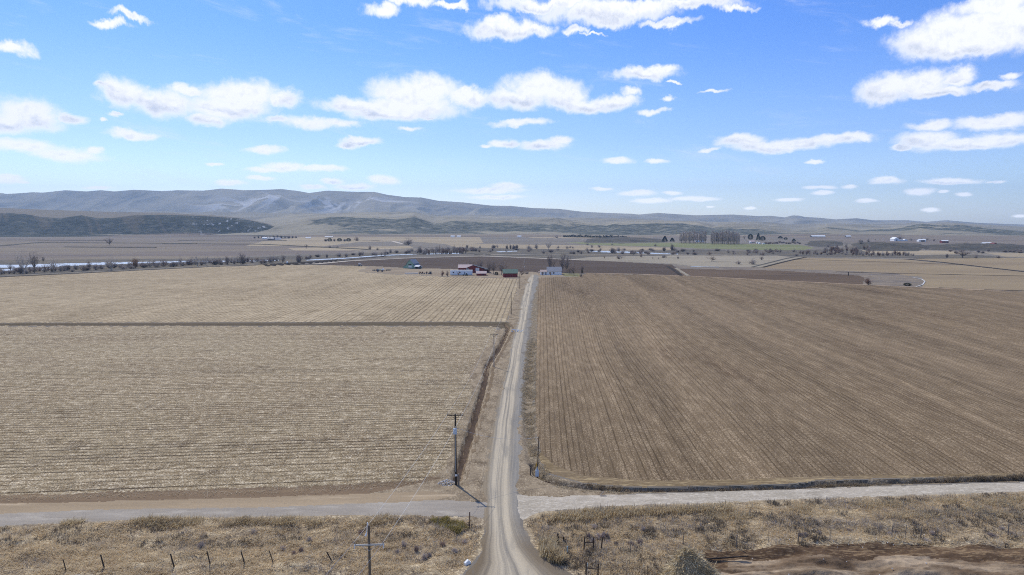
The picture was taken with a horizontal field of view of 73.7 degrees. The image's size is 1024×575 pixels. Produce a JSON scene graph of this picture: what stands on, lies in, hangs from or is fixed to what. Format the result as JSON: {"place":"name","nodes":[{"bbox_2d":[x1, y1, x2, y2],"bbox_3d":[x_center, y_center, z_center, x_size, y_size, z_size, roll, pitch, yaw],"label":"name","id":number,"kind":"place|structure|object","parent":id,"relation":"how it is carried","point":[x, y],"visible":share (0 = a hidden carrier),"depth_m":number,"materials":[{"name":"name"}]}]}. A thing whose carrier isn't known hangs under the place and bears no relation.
{"place":"outdoors","nodes":[
{"label":"outdoors","id":0,"kind":"place"},
{"bbox_2d":[0,208,287,236],"bbox_3d":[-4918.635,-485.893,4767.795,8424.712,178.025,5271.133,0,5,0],"label":"bluff","id":1,"kind":"structure","parent":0,"point":[14,222],"depth_m":2776.35,"materials":[{"name":"plant"}]},
{"bbox_2d":[0,238,366,259],"bbox_3d":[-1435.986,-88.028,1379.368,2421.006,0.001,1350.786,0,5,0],"label":"plain field","id":2,"kind":"structure","parent":0,"point":[220,247],"depth_m":1065.05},
{"bbox_2d":[0,242,103,245],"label":"hedge line","id":3,"kind":"object","parent":2,"relation":"on","point":[53,242],"visible":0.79,"depth_m":1453.20,"materials":[{"name":"plant"}]},
{"bbox_2d":[65,246,156,247],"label":"hedge line","id":4,"kind":"object","parent":2,"relation":"on","point":[126,247],"visible":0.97,"depth_m":1145.27,"materials":[{"name":"plant"}]},
{"bbox_2d":[178,240,286,240],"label":"hedge line","id":5,"kind":"object","parent":2,"relation":"on","point":[259,240],"visible":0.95,"depth_m":1640.28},
{"bbox_2d":[162,243,365,249],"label":"hedge line","id":6,"kind":"object","parent":2,"relation":"on","point":[269,244],"visible":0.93,"depth_m":1250.38,"materials":[{"name":"plant"}]},
{"bbox_2d":[0,477,440,503],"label":"field edge","id":7,"kind":"object","parent":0,"point":[249,493],"visible":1,"depth_m":97.05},
{"bbox_2d":[0,491,456,513],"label":"dirt track","id":8,"kind":"structure","parent":0,"point":[300,500],"depth_m":93.90,"materials":[{"name":"brown soil"}]},
{"bbox_2d":[0,500,486,526],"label":"gravel lane","id":9,"kind":"structure","parent":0,"point":[453,508],"depth_m":90.95,"materials":[{"name":"grey gravel"}]},
{"bbox_2d":[0,325,498,495],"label":"stubble field","id":10,"kind":"structure","parent":0,"point":[190,333],"depth_m":147.65,"materials":[{"name":"beige plant"}]},
{"bbox_2d":[1,391,478,500],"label":"loose straw","id":11,"kind":"object","parent":10,"relation":"on","point":[275,486],"visible":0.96,"depth_m":98.09,"materials":[{"name":"beige plant"}]},
{"bbox_2d":[0,322,510,328],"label":"field lane","id":12,"kind":"structure","parent":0,"point":[492,324],"depth_m":263.45,"materials":[{"name":"brown soil"}]},
{"bbox_2d":[0,263,518,322],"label":"stubble field","id":13,"kind":"structure","parent":0,"point":[261,293],"depth_m":364.59,"materials":[{"name":"beige plant"}]},
{"bbox_2d":[0,251,677,270],"bbox_3d":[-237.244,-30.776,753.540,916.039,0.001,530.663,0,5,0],"label":"river","id":14,"kind":"structure","parent":0,"point":[63,264],"depth_m":695.47,"materials":[{"name":"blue liquid"}]},
{"bbox_2d":[260,254,430,265],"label":"canal road","id":15,"kind":"structure","parent":0,"point":[310,262],"depth_m":679.03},
{"bbox_2d":[248,237,482,245],"bbox_3d":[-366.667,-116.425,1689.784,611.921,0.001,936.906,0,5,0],"label":"plain field","id":16,"kind":"structure","parent":0,"point":[311,241],"depth_m":1684.93,"materials":[{"name":"beige plant"}]},
{"bbox_2d":[317,256,575,263],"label":"path","id":17,"kind":"structure","parent":0,"point":[429,257],"depth_m":774.51,"materials":[{"name":"beige soil"}]},
{"bbox_2d":[370,278,528,525],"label":"dirt verge","id":18,"kind":"structure","parent":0,"point":[470,488],"depth_m":125.59,"materials":[{"name":"beige soil"}]},
{"bbox_2d":[437,479,454,485],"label":"rock pile","id":19,"kind":"object","parent":18,"relation":"on","point":[447,480],"visible":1,"depth_m":100.46,"materials":[{"name":"grey stone"}]},
{"bbox_2d":[447,413,463,484],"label":"utility pole","id":20,"kind":"object","parent":18,"relation":"on","point":[455,429],"visible":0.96,"depth_m":99.65,"materials":[{"name":"brown wood"}]},
{"bbox_2d":[354,415,446,541],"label":"overhead wire","id":21,"kind":"object","parent":20,"relation":"attached to","point":[400,482],"visible":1,"depth_m":78.66,"materials":[{"name":"metal"}]},
{"bbox_2d":[457,474,459,485],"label":"stub post","id":22,"kind":"object","parent":18,"relation":"on","point":[458,482],"visible":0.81,"depth_m":99.83,"materials":[{"name":"grey wood"}]},
{"bbox_2d":[357,266,564,278],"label":"farm yard","id":23,"kind":"structure","parent":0,"point":[435,271],"depth_m":548.95,"materials":[{"name":"beige soil"}]},
{"bbox_2d":[403,259,421,268],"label":"barn","id":24,"kind":"structure","parent":23,"relation":"on","point":[411,263],"depth_m":600.43,"materials":[{"name":"teal metal"}]},
{"bbox_2d":[450,270,471,274],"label":"trailer home","id":25,"kind":"object","parent":23,"relation":"on","point":[461,272],"visible":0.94,"depth_m":519.08,"materials":[{"name":"white"}]},
{"bbox_2d":[458,264,488,272],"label":"barn","id":26,"kind":"structure","parent":23,"relation":"on","point":[474,268],"depth_m":546.24,"materials":[{"name":"red wood"}]},
{"bbox_2d":[476,271,486,275],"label":"shed","id":27,"kind":"structure","parent":23,"relation":"on","point":[481,273],"depth_m":515.06,"materials":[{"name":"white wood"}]},
{"bbox_2d":[488,259,499,273],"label":"bare tree","id":28,"kind":"object","parent":23,"relation":"on","point":[493,267],"visible":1,"depth_m":529.01,"materials":[{"name":"brown plant"}]},
{"bbox_2d":[497,260,506,274],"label":"bare tree","id":29,"kind":"object","parent":23,"relation":"on","point":[502,266],"visible":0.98,"depth_m":520.86,"materials":[{"name":"brown plant"}]},
{"bbox_2d":[502,269,517,276],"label":"shed","id":30,"kind":"structure","parent":23,"relation":"on","point":[510,272],"depth_m":499.03,"materials":[{"name":"green metal"}]},
{"bbox_2d":[538,266,561,274],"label":"farmhouse","id":31,"kind":"object","parent":23,"relation":"on","point":[554,270],"visible":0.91,"depth_m":523.55,"materials":[{"name":"white"}]},
{"bbox_2d":[453,325,508,480],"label":"ditch","id":32,"kind":"object","parent":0,"point":[468,441],"visible":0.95,"depth_m":135.92,"materials":[{"name":"soil"}]},
{"bbox_2d":[323,257,679,274],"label":"ploughed field","id":33,"kind":"structure","parent":0,"point":[538,265],"depth_m":660.23,"materials":[{"name":"soil"}]},
{"bbox_2d":[546,254,556,266],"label":"bare tree","id":34,"kind":"object","parent":33,"relation":"on","point":[549,262],"visible":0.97,"depth_m":556.77,"materials":[{"name":"brown plant"}]},
{"bbox_2d":[559,253,565,268],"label":"bare tree","id":35,"kind":"object","parent":33,"relation":"on","point":[562,263],"visible":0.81,"depth_m":552.58,"materials":[{"name":"grey plant"}]},
{"bbox_2d":[563,255,570,268],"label":"bare tree","id":36,"kind":"object","parent":33,"relation":"on","point":[567,263],"visible":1,"depth_m":538.16,"materials":[{"name":"grey plant"}]},
{"bbox_2d":[0,189,1023,236],"bbox_3d":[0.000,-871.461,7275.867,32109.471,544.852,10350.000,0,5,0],"label":"hills","id":37,"kind":"structure","parent":0,"point":[285,212],"depth_m":5230.33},
{"bbox_2d":[0,237,1023,574],"bbox_3d":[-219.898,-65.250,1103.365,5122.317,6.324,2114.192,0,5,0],"label":"ground","id":38,"kind":"structure","parent":0,"point":[542,241],"depth_m":915.38,"materials":[{"name":"soil"}]},
{"bbox_2d":[5,263,357,276],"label":"field lane","id":39,"kind":"structure","parent":38,"relation":"on","point":[172,268],"depth_m":597.89,"materials":[{"name":"beige soil"}]},
{"bbox_2d":[0,513,484,574],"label":"verge","id":40,"kind":"structure","parent":38,"relation":"on","point":[210,523],"depth_m":81.19,"materials":[{"name":"beige plant"}]},
{"bbox_2d":[40,550,332,571],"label":"wire fence","id":41,"kind":"object","parent":40,"relation":"on","point":[183,553],"visible":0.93,"depth_m":77.11,"materials":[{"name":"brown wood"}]},
{"bbox_2d":[198,540,204,547],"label":"bush","id":42,"kind":"object","parent":40,"relation":"on","point":[200,544],"visible":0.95,"depth_m":81.33,"materials":[{"name":"grey plant"}]},
{"bbox_2d":[55,511,402,529],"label":"tall grass","id":43,"kind":"structure","parent":40,"relation":"on","point":[161,519],"depth_m":87.65,"materials":[{"name":"beige plant"}]},
{"bbox_2d":[1,512,479,574],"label":"grey weeds","id":44,"kind":"object","parent":40,"relation":"on","point":[322,568],"visible":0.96,"depth_m":81.83,"materials":[{"name":"grey plant"}]},
{"bbox_2d":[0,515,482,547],"bbox_3d":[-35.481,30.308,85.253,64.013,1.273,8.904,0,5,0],"label":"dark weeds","id":45,"kind":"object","parent":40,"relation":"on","point":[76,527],"visible":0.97,"depth_m":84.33,"materials":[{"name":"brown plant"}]},
{"bbox_2d":[354,522,383,574],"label":"utility pole","id":46,"kind":"object","parent":40,"relation":"on","point":[369,556],"visible":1,"depth_m":65.40,"materials":[{"name":"grey wood"}]},
{"bbox_2d":[428,515,468,533],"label":"green weeds","id":47,"kind":"object","parent":40,"relation":"on","point":[455,527],"visible":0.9,"depth_m":87.46,"materials":[{"name":"green plant"}]},
{"bbox_2d":[464,559,470,565],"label":"crumpled sack","id":48,"kind":"object","parent":40,"relation":"on","point":[467,562],"visible":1,"depth_m":76.85,"materials":[{"name":"white plastic"}]},
{"bbox_2d":[296,254,302,261],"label":"shrub","id":49,"kind":"object","parent":38,"relation":"on","point":[298,259],"visible":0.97,"depth_m":683.24,"materials":[{"name":"grey plant"}]},
{"bbox_2d":[400,237,413,244],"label":"shrub","id":50,"kind":"object","parent":38,"relation":"on","point":[407,242],"visible":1,"depth_m":1295.96,"materials":[{"name":"grey plant"}]},
{"bbox_2d":[0,246,1009,276],"bbox_3d":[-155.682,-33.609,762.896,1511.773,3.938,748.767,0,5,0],"label":"river brush","id":51,"kind":"object","parent":38,"relation":"on","point":[536,253],"visible":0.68,"depth_m":828.10,"materials":[{"name":"plant"}]},
{"bbox_2d":[13,251,30,272],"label":"bare tree","id":52,"kind":"object","parent":51,"relation":"on","point":[21,264],"visible":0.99,"depth_m":538.19,"materials":[{"name":"grey plant"}]},
{"bbox_2d":[29,252,41,272],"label":"bare tree","id":53,"kind":"object","parent":51,"relation":"on","point":[34,261],"visible":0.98,"depth_m":547.58,"materials":[{"name":"grey plant"}]},
{"bbox_2d":[39,263,48,271],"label":"shrub","id":54,"kind":"object","parent":51,"relation":"on","point":[44,268],"visible":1,"depth_m":553.94,"materials":[{"name":"brown plant"}]},
{"bbox_2d":[47,257,58,271],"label":"bare tree","id":55,"kind":"object","parent":51,"relation":"on","point":[53,266],"visible":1,"depth_m":557.11,"materials":[{"name":"grey plant"}]},
{"bbox_2d":[103,255,117,269],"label":"bare tree","id":56,"kind":"object","parent":51,"relation":"on","point":[108,262],"visible":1,"depth_m":577.43,"materials":[{"name":"grey plant"}]},
{"bbox_2d":[130,258,139,267],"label":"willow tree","id":57,"kind":"object","parent":51,"relation":"on","point":[134,263],"visible":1,"depth_m":604.83,"materials":[{"name":"brown plant"}]},
{"bbox_2d":[209,259,219,264],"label":"shrub","id":58,"kind":"object","parent":51,"relation":"on","point":[216,262],"visible":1,"depth_m":651.57,"materials":[{"name":"grey plant"}]},
{"bbox_2d":[239,253,245,263],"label":"bare tree","id":59,"kind":"object","parent":51,"relation":"on","point":[240,257],"visible":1,"depth_m":661.85,"materials":[{"name":"grey plant"}]},
{"bbox_2d":[954,250,972,257],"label":"bare tree","id":60,"kind":"object","parent":51,"relation":"on","point":[962,254],"visible":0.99,"depth_m":793.95,"materials":[{"name":"grey plant"}]},
{"bbox_2d":[0,0,1023,224],"label":"sky","id":61,"kind":"structure","parent":0,"point":[913,110],"materials":[{"name":"blue"}]},
{"bbox_2d":[465,275,571,574],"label":"gravel road","id":62,"kind":"structure","parent":0,"point":[508,548],"depth_m":99.65,"materials":[{"name":"grey gravel"}]},
{"bbox_2d":[444,243,670,250],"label":"pasture","id":63,"kind":"structure","parent":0,"point":[577,247],"depth_m":1213.92,"materials":[{"name":"brown plant"}]},
{"bbox_2d":[516,415,627,496],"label":"dirt verge","id":64,"kind":"structure","parent":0,"point":[527,484],"depth_m":100.03,"materials":[{"name":"beige soil"}]},
{"bbox_2d":[535,436,538,477],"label":"utility pole","id":65,"kind":"object","parent":64,"relation":"on","point":[537,473],"visible":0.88,"depth_m":103.91,"materials":[{"name":"grey wood"}]},
{"bbox_2d":[563,273,580,276],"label":"lawn","id":66,"kind":"structure","parent":0,"point":[571,274],"depth_m":526.75,"materials":[{"name":"plant"}]},
{"bbox_2d":[547,500,735,522],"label":"tall grass","id":67,"kind":"structure","parent":0,"point":[607,513],"depth_m":90.04,"materials":[{"name":"beige plant"}]},
{"bbox_2d":[289,237,1023,256],"bbox_3d":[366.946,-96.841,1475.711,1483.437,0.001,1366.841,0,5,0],"label":"pasture","id":68,"kind":"structure","parent":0,"point":[925,252],"depth_m":1023.23,"materials":[{"name":"plant"}]},
{"bbox_2d":[666,266,682,275],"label":"ditch","id":69,"kind":"object","parent":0,"point":[677,272],"visible":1,"depth_m":558.99,"materials":[{"name":"soil"}]},
{"bbox_2d":[576,255,788,266],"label":"flood flat","id":70,"kind":"structure","parent":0,"point":[703,260],"depth_m":756.01,"materials":[{"name":"beige soil"}]},
{"bbox_2d":[568,242,812,249],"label":"wheat field","id":71,"kind":"structure","parent":0,"point":[742,246],"depth_m":1273.24,"materials":[{"name":"beige plant"}]},
{"bbox_2d":[517,482,1023,519],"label":"gravel lane","id":72,"kind":"structure","parent":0,"point":[528,506],"depth_m":96.33,"materials":[{"name":"grey gravel"}]},
{"bbox_2d":[680,269,863,283],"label":"ploughed field","id":73,"kind":"structure","parent":0,"point":[792,276],"depth_m":516.31,"materials":[{"name":"brown soil"}]},
{"bbox_2d":[521,284,1023,493],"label":"weedy bank","id":74,"kind":"structure","parent":0,"point":[557,482],"depth_m":102.48,"materials":[{"name":"plant"}]},
{"bbox_2d":[523,340,623,493],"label":"ditch weeds","id":75,"kind":"object","parent":74,"relation":"on","point":[530,395],"visible":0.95,"depth_m":146.11,"materials":[{"name":"brown plant"}]},
{"bbox_2d":[582,472,1023,492],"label":"ditch weeds","id":76,"kind":"object","parent":74,"relation":"on","point":[978,477],"visible":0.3,"depth_m":100.37,"materials":[{"name":"brown plant"}]},
{"bbox_2d":[523,491,1023,574],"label":"verge","id":77,"kind":"structure","parent":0,"point":[839,539],"depth_m":85.35,"materials":[{"name":"beige plant"}]},
{"bbox_2d":[536,532,569,565],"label":"tall grass","id":78,"kind":"structure","parent":77,"relation":"on","point":[549,549],"depth_m":78.31,"materials":[{"name":"beige plant"}]},
{"bbox_2d":[583,537,593,549],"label":"fence brace","id":79,"kind":"object","parent":77,"relation":"on","point":[588,542],"visible":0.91,"depth_m":80.24,"materials":[{"name":"brown wood"}]},
{"bbox_2d":[585,562,598,574],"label":"fence brace","id":80,"kind":"object","parent":77,"relation":"on","point":[586,567],"visible":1,"depth_m":74.10,"materials":[{"name":"brown wood"}]},
{"bbox_2d":[657,542,723,574],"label":"bush","id":81,"kind":"object","parent":77,"relation":"on","point":[688,561],"visible":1,"depth_m":71.18,"materials":[{"name":"plant"}]},
{"bbox_2d":[527,492,1023,574],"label":"dark weeds","id":82,"kind":"object","parent":77,"relation":"on","point":[577,565],"visible":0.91,"depth_m":85.51,"materials":[{"name":"brown plant"}]},
{"bbox_2d":[531,492,1023,574],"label":"grey weeds","id":83,"kind":"object","parent":77,"relation":"on","point":[780,524],"visible":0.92,"depth_m":86.94,"materials":[{"name":"grey plant"}]},
{"bbox_2d":[630,524,1013,547],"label":"wire fence","id":84,"kind":"object","parent":77,"relation":"on","point":[841,532],"visible":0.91,"depth_m":83.09,"materials":[{"name":"brown wood"}]},
{"bbox_2d":[691,493,1023,521],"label":"tall grass","id":85,"kind":"structure","parent":77,"relation":"on","point":[869,504],"depth_m":91.34,"materials":[{"name":"beige plant"}]},
{"bbox_2d":[986,532,999,537],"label":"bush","id":86,"kind":"object","parent":77,"relation":"on","point":[989,533],"visible":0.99,"depth_m":84.27,"materials":[{"name":"plant"}]},
{"bbox_2d":[752,256,798,266],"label":"ditch","id":87,"kind":"object","parent":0,"point":[774,261],"visible":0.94,"depth_m":710.79,"materials":[{"name":"brown soil"}]},
{"bbox_2d":[756,257,801,266],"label":"farm lane","id":88,"kind":"structure","parent":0,"point":[778,261],"depth_m":712.29,"materials":[{"name":"beige gravel"}]},
{"bbox_2d":[535,273,1023,480],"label":"ploughed field","id":89,"kind":"structure","parent":0,"point":[658,377],"depth_m":169.78,"materials":[{"name":"brown soil"}]},
{"bbox_2d":[538,453,1022,487],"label":"field headland","id":90,"kind":"structure","parent":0,"point":[558,471],"depth_m":102.39,"materials":[{"name":"brown soil"}]},
{"bbox_2d":[763,257,805,266],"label":"ditch","id":91,"kind":"object","parent":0,"point":[783,261],"visible":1,"depth_m":701.30,"materials":[{"name":"soil"}]},
{"bbox_2d":[677,266,923,286],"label":"weedy strip","id":92,"kind":"object","parent":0,"point":[887,279],"visible":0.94,"depth_m":526.75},
{"bbox_2d":[585,237,1023,252],"bbox_3d":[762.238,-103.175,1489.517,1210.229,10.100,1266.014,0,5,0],"label":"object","id":93,"kind":"object","parent":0,"point":[892,246],"visible":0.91,"depth_m":1098.02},
{"bbox_2d":[602,273,1023,291],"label":"path","id":94,"kind":"structure","parent":0,"point":[800,281],"depth_m":452.22,"materials":[{"name":"brown soil"}]},
{"bbox_2d":[702,541,1023,572],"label":"mud flat","id":95,"kind":"structure","parent":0,"point":[978,553],"depth_m":80.28,"materials":[{"name":"brown soil"}]},
{"bbox_2d":[706,554,748,559],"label":"fallen log","id":96,"kind":"object","parent":95,"relation":"on","point":[717,557],"visible":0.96,"depth_m":78.94,"materials":[{"name":"brown wood"}]},
{"bbox_2d":[720,554,1023,574],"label":"mud flat","id":97,"kind":"structure","parent":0,"point":[807,564],"depth_m":76.75,"materials":[{"name":"brown soil"}]},
{"bbox_2d":[761,258,1023,290],"bbox_3d":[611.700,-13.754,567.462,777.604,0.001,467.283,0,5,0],"label":"hay field","id":98,"kind":"structure","parent":0,"point":[933,275],"depth_m":599.47,"materials":[{"name":"beige plant"}]},
{"bbox_2d":[792,237,1023,244],"bbox_3d":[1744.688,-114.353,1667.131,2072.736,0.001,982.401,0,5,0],"label":"plain field","id":99,"kind":"structure","parent":0,"point":[1005,240],"depth_m":1801.42,"materials":[{"name":"brown soil"}]},
{"bbox_2d":[810,235,825,236],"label":"long shed","id":100,"kind":"structure","parent":99,"relation":"on","point":[817,236],"depth_m":2140.04,"materials":[{"name":"white metal"}]},
{"bbox_2d":[890,237,898,240],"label":"barn","id":101,"kind":"structure","parent":99,"relation":"on","point":[894,239],"depth_m":1632.91,"materials":[{"name":"white metal"}]},
{"bbox_2d":[858,272,1010,275],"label":"ditch","id":102,"kind":"object","parent":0,"point":[945,274],"visible":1,"depth_m":525.36,"materials":[{"name":"brown soil"}]},
{"bbox_2d":[908,259,1023,271],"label":"ditch","id":103,"kind":"object","parent":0,"point":[968,265],"visible":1,"depth_m":642.22,"materials":[{"name":"brown soil"}]}
]}

